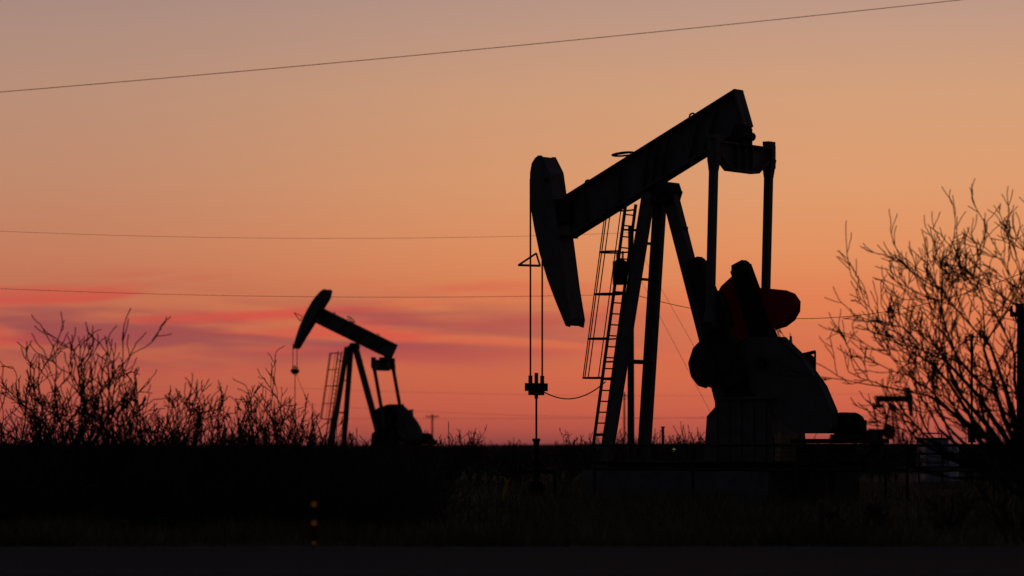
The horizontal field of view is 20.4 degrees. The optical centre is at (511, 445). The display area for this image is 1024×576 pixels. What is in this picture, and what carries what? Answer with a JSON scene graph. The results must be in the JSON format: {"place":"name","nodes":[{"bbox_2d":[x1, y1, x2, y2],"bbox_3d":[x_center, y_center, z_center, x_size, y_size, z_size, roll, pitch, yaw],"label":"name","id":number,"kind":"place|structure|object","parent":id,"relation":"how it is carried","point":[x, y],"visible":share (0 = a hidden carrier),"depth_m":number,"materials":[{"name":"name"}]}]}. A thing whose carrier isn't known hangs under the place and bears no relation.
{"place":"outdoors","nodes":[
{"label":"outdoors","id":0,"kind":"place"},
{"bbox_2d":[2,443,676,446],"bbox_3d":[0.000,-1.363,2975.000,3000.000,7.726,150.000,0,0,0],"label":"hills","id":1,"kind":"structure","parent":0,"point":[545,445],"depth_m":3001.37,"materials":[{"name":"black"}]},
{"bbox_2d":[2,0,957,91],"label":"power line","id":2,"kind":"object","parent":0,"point":[479,49],"visible":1,"depth_m":59.99,"materials":[{"name":"metal"}]},
{"bbox_2d":[0,547,1023,575],"bbox_3d":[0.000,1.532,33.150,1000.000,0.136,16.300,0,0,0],"label":"road","id":3,"kind":"structure","parent":0,"point":[511,561],"depth_m":36.01,"materials":[{"name":"black asphalt"}]},
{"bbox_2d":[0,447,1023,546],"bbox_3d":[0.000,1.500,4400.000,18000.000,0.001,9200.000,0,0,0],"label":"ground","id":4,"kind":"structure","parent":0,"point":[902,476],"depth_m":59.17,"materials":[{"name":"black plant"}]},
{"bbox_2d":[0,415,40,461],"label":"mesquite bush","id":5,"kind":"object","parent":4,"relation":"on","point":[8,437],"visible":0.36,"depth_m":53.37,"materials":[{"name":"black plant"}]},
{"bbox_2d":[0,418,52,480],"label":"mesquite bush","id":6,"kind":"object","parent":4,"relation":"on","point":[19,442],"visible":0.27,"depth_m":55.09,"materials":[{"name":"black plant"}]},
{"bbox_2d":[8,385,79,471],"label":"mesquite bush","id":7,"kind":"object","parent":4,"relation":"on","point":[56,425],"visible":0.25,"depth_m":56.73,"materials":[{"name":"black plant"}]},
{"bbox_2d":[11,367,98,494],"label":"mesquite bush","id":8,"kind":"object","parent":4,"relation":"on","point":[49,422],"visible":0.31,"depth_m":52.84,"materials":[{"name":"black plant"}]},
{"bbox_2d":[0,344,110,474],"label":"mesquite bush","id":9,"kind":"object","parent":4,"relation":"on","point":[28,394],"visible":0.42,"depth_m":56.24,"materials":[{"name":"black plant"}]},
{"bbox_2d":[0,312,164,493],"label":"mesquite bush","id":10,"kind":"object","parent":4,"relation":"on","point":[44,457],"visible":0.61,"depth_m":51.79,"materials":[{"name":"black plant"}]},
{"bbox_2d":[0,308,171,527],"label":"mesquite bush","id":11,"kind":"object","parent":4,"relation":"on","point":[82,408],"visible":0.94,"depth_m":49.96,"materials":[{"name":"black plant"}]},
{"bbox_2d":[17,347,165,519],"bbox_3d":[-7.555,-0.130,50.481,2.655,3.300,3.754,0,0,0],"label":"mesquite bush","id":12,"kind":"object","parent":4,"relation":"on","point":[37,422],"visible":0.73,"depth_m":50.74,"materials":[{"name":"black plant"}]},
{"bbox_2d":[64,397,135,467],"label":"mesquite bush","id":13,"kind":"object","parent":4,"relation":"on","point":[87,431],"visible":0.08,"depth_m":56.23,"materials":[{"name":"black plant"}]},
{"bbox_2d":[38,352,186,507],"bbox_3d":[-7.557,-0.123,54.068,2.502,3.275,1.873,0,0,-26],"label":"mesquite bush","id":14,"kind":"object","parent":4,"relation":"on","point":[147,383],"visible":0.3,"depth_m":53.97,"materials":[{"name":"black plant"}]},
{"bbox_2d":[35,392,199,505],"bbox_3d":[-6.952,0.272,51.935,2.038,2.502,2.991,0,0,36],"label":"mesquite bush","id":15,"kind":"object","parent":4,"relation":"on","point":[158,445],"visible":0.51,"depth_m":51.99,"materials":[{"name":"black plant"}]},
{"bbox_2d":[87,360,166,525],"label":"mesquite bush","id":16,"kind":"object","parent":4,"relation":"on","point":[122,440],"visible":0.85,"depth_m":50.32,"materials":[{"name":"black plant"}]},
{"bbox_2d":[71,402,204,487],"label":"mesquite bush","id":17,"kind":"object","parent":4,"relation":"on","point":[148,430],"visible":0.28,"depth_m":54.84,"materials":[{"name":"black plant"}]},
{"bbox_2d":[75,370,221,492],"bbox_3d":[-6.884,0.051,53.842,3.055,2.929,1.675,0,0,-24],"label":"mesquite bush","id":18,"kind":"object","parent":4,"relation":"on","point":[134,400],"visible":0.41,"depth_m":54.02,"materials":[{"name":"black plant"}]},
{"bbox_2d":[148,408,166,462],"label":"mesquite bush","id":19,"kind":"object","parent":4,"relation":"on","point":[156,432],"visible":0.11,"depth_m":56.02,"materials":[{"name":"black plant"}]},
{"bbox_2d":[94,373,256,523],"bbox_3d":[-5.906,0.103,51.617,3.192,2.832,1.752,0,0,37],"label":"mesquite bush","id":20,"kind":"object","parent":4,"relation":"on","point":[200,424],"visible":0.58,"depth_m":51.33,"materials":[{"name":"black plant"}]},
{"bbox_2d":[131,389,229,529],"bbox_3d":[-5.726,0.258,50.105,1.518,2.514,1.736,0,0,33],"label":"mesquite bush","id":21,"kind":"object","parent":4,"relation":"on","point":[181,463],"visible":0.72,"depth_m":49.97,"materials":[{"name":"black plant"}]},
{"bbox_2d":[185,406,248,507],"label":"mesquite bush","id":22,"kind":"object","parent":4,"relation":"on","point":[223,436],"visible":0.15,"depth_m":54.92,"materials":[{"name":"black plant"}]},
{"bbox_2d":[138,382,303,465],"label":"mesquite bush","id":23,"kind":"object","parent":4,"relation":"on","point":[258,387],"visible":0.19,"depth_m":57.23,"materials":[{"name":"black plant"}]},
{"bbox_2d":[188,380,290,500],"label":"mesquite bush","id":24,"kind":"object","parent":4,"relation":"on","point":[238,408],"visible":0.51,"depth_m":53.13,"materials":[{"name":"black plant"}]},
{"bbox_2d":[225,399,301,498],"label":"mesquite bush","id":25,"kind":"object","parent":4,"relation":"on","point":[246,448],"visible":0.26,"depth_m":53.61,"materials":[{"name":"black plant"}]},
{"bbox_2d":[213,346,316,485],"bbox_3d":[-4.768,-0.200,54.940,2.562,3.440,1.127,0,0,-38],"label":"mesquite bush","id":26,"kind":"object","parent":4,"relation":"on","point":[263,438],"visible":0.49,"depth_m":54.78,"materials":[{"name":"black plant"}]},
{"bbox_2d":[221,392,311,470],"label":"mesquite bush","id":27,"kind":"object","parent":4,"relation":"on","point":[272,429],"visible":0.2,"depth_m":55.68,"materials":[{"name":"black plant"}]},
{"bbox_2d":[226,415,326,520],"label":"mesquite bush","id":28,"kind":"object","parent":4,"relation":"on","point":[283,449],"visible":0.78,"depth_m":49.91,"materials":[{"name":"black plant"}]},
{"bbox_2d":[232,378,334,523],"bbox_3d":[-4.077,0.161,50.994,1.820,2.711,1.497,0,0,0],"label":"mesquite bush","id":29,"kind":"object","parent":4,"relation":"on","point":[274,439],"visible":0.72,"depth_m":50.95,"materials":[{"name":"black plant"}]},
{"bbox_2d":[238,368,335,477],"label":"mesquite bush","id":30,"kind":"object","parent":4,"relation":"on","point":[291,406],"visible":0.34,"depth_m":55.93,"materials":[{"name":"black plant"}]},
{"bbox_2d":[311,500,316,544],"bbox_3d":[-2.992,1.178,42.990,0.090,0.716,0.040,0,0,0],"label":"delineator post","id":31,"kind":"object","parent":4,"relation":"on","point":[313,505],"visible":0.86,"depth_m":42.99,"materials":[{"name":"metal"}]},
{"bbox_2d":[296,418,346,519],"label":"mesquite bush","id":32,"kind":"object","parent":4,"relation":"on","point":[331,451],"visible":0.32,"depth_m":52.03,"materials":[{"name":"black plant"}]},
{"bbox_2d":[283,406,392,513],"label":"mesquite bush","id":33,"kind":"object","parent":4,"relation":"on","point":[349,436],"visible":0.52,"depth_m":53.12,"materials":[{"name":"black plant"}]},
{"bbox_2d":[291,289,441,459],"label":"pumpjack","id":34,"kind":"object","parent":4,"relation":"on","point":[394,417],"visible":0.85,"depth_m":204.53,"materials":[{"name":"paint"}]},
{"bbox_2d":[426,414,438,435],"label":"utility pole","id":35,"kind":"object","parent":4,"relation":"on","point":[432,416],"visible":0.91,"depth_m":399.89,"materials":[{"name":"brown wood"}]},
{"bbox_2d":[430,432,476,479],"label":"mesquite bush","id":36,"kind":"object","parent":4,"relation":"on","point":[467,455],"visible":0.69,"depth_m":117.90,"materials":[{"name":"black plant"}]},
{"bbox_2d":[447,424,486,480],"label":"mesquite bush","id":37,"kind":"object","parent":4,"relation":"on","point":[471,439],"visible":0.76,"depth_m":120.16,"materials":[{"name":"black plant"}]},
{"bbox_2d":[502,480,508,500],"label":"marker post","id":38,"kind":"object","parent":4,"relation":"on","point":[505,487],"visible":0.88,"depth_m":75.97,"materials":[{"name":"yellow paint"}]},
{"bbox_2d":[0,409,1014,533],"bbox_3d":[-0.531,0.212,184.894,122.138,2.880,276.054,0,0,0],"label":"brush","id":39,"kind":"object","parent":4,"relation":"on","point":[400,494],"visible":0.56,"depth_m":50.43,"materials":[{"name":"black plant"}]},
{"bbox_2d":[555,428,589,478],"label":"mesquite bush","id":40,"kind":"object","parent":4,"relation":"on","point":[572,448],"visible":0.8,"depth_m":124.96,"materials":[{"name":"black plant"}]},
{"bbox_2d":[613,227,634,460],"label":"utility pole","id":41,"kind":"object","parent":4,"relation":"on","point":[630,402],"visible":0.43,"depth_m":111.88,"materials":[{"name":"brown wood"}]},
{"bbox_2d":[0,288,583,296],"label":"power line","id":42,"kind":"object","parent":41,"relation":"attached to","point":[231,295],"visible":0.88,"depth_m":111.99,"materials":[{"name":"metal"}]},
{"bbox_2d":[5,231,613,238],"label":"power line","id":43,"kind":"object","parent":41,"relation":"attached to","point":[309,238],"visible":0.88,"depth_m":112.00,"materials":[{"name":"metal"}]},
{"bbox_2d":[642,283,709,410],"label":"guy wire","id":44,"kind":"object","parent":41,"relation":"attached to","point":[681,357],"visible":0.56,"depth_m":112.00,"materials":[{"name":"black metal"}]},
{"bbox_2d":[623,392,626,442],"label":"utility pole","id":45,"kind":"object","parent":4,"relation":"on","point":[624,395],"visible":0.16,"depth_m":329.90,"materials":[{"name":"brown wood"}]},
{"bbox_2d":[262,401,928,417],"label":"power line","id":46,"kind":"object","parent":45,"relation":"attached to","point":[494,414],"visible":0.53,"depth_m":329.99,"materials":[{"name":"metal"}]},
{"bbox_2d":[256,386,1009,395],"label":"power line","id":47,"kind":"object","parent":45,"relation":"attached to","point":[522,394],"visible":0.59,"depth_m":329.99,"materials":[{"name":"metal"}]},
{"bbox_2d":[661,426,664,460],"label":"vent pipe","id":48,"kind":"object","parent":4,"relation":"on","point":[662,427],"visible":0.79,"depth_m":104.96,"materials":[{"name":"metal"}]},
{"bbox_2d":[517,89,888,501],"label":"pumpjack","id":49,"kind":"object","parent":4,"relation":"on","point":[732,365],"visible":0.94,"depth_m":78.90,"materials":[{"name":"paint"}]},
{"bbox_2d":[593,444,994,502],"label":"pipe fence","id":50,"kind":"object","parent":4,"relation":"on","point":[692,469],"visible":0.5,"depth_m":75.66,"materials":[{"name":"metal"}]},
{"bbox_2d":[860,387,912,452],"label":"pumpjack","id":51,"kind":"object","parent":4,"relation":"on","point":[879,399],"visible":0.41,"depth_m":479.40,"materials":[{"name":"paint"}]},
{"bbox_2d":[765,179,1023,498],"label":"bare tree","id":52,"kind":"object","parent":4,"relation":"on","point":[1010,460],"visible":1,"depth_m":49.95,"materials":[{"name":"black plant"}]},
{"bbox_2d":[871,453,990,484],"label":"pipe fence","id":53,"kind":"object","parent":4,"relation":"on","point":[965,454],"visible":0.18,"depth_m":107.97,"materials":[{"name":"metal"}]},
{"bbox_2d":[966,334,988,486],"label":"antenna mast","id":54,"kind":"object","parent":4,"relation":"on","point":[972,440],"visible":0.27,"depth_m":99.97,"materials":[{"name":"metal"}]},
{"bbox_2d":[1010,304,1023,498],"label":"utility pole","id":55,"kind":"object","parent":4,"relation":"on","point":[1013,315],"visible":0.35,"depth_m":77.91,"materials":[{"name":"brown wood"}]},
{"bbox_2d":[0,0,1023,445],"label":"sky","id":56,"kind":"structure","parent":0,"point":[867,113],"materials":[{"name":"orange"}]},
{"bbox_2d":[130,416,974,418],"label":"power line","id":57,"kind":"object","parent":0,"point":[469,418],"visible":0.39,"depth_m":419.98,"materials":[{"name":"metal"}]},
{"bbox_2d":[640,274,1018,318],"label":"power line","id":58,"kind":"object","parent":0,"point":[837,317],"visible":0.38,"depth_m":94.99,"materials":[{"name":"metal"}]},
{"bbox_2d":[851,500,890,536],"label":"mesquite bush","id":59,"kind":"object","parent":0,"point":[877,512],"visible":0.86,"depth_m":46.00,"materials":[{"name":"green plant"}]},
{"bbox_2d":[915,433,949,481],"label":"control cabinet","id":60,"kind":"object","parent":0,"point":[934,459],"visible":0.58,"depth_m":117.51,"materials":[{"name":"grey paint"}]},
{"bbox_2d":[949,443,959,480],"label":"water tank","id":61,"kind":"object","parent":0,"point":[951,474],"visible":0.13,"depth_m":120.72,"materials":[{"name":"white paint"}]}
]}

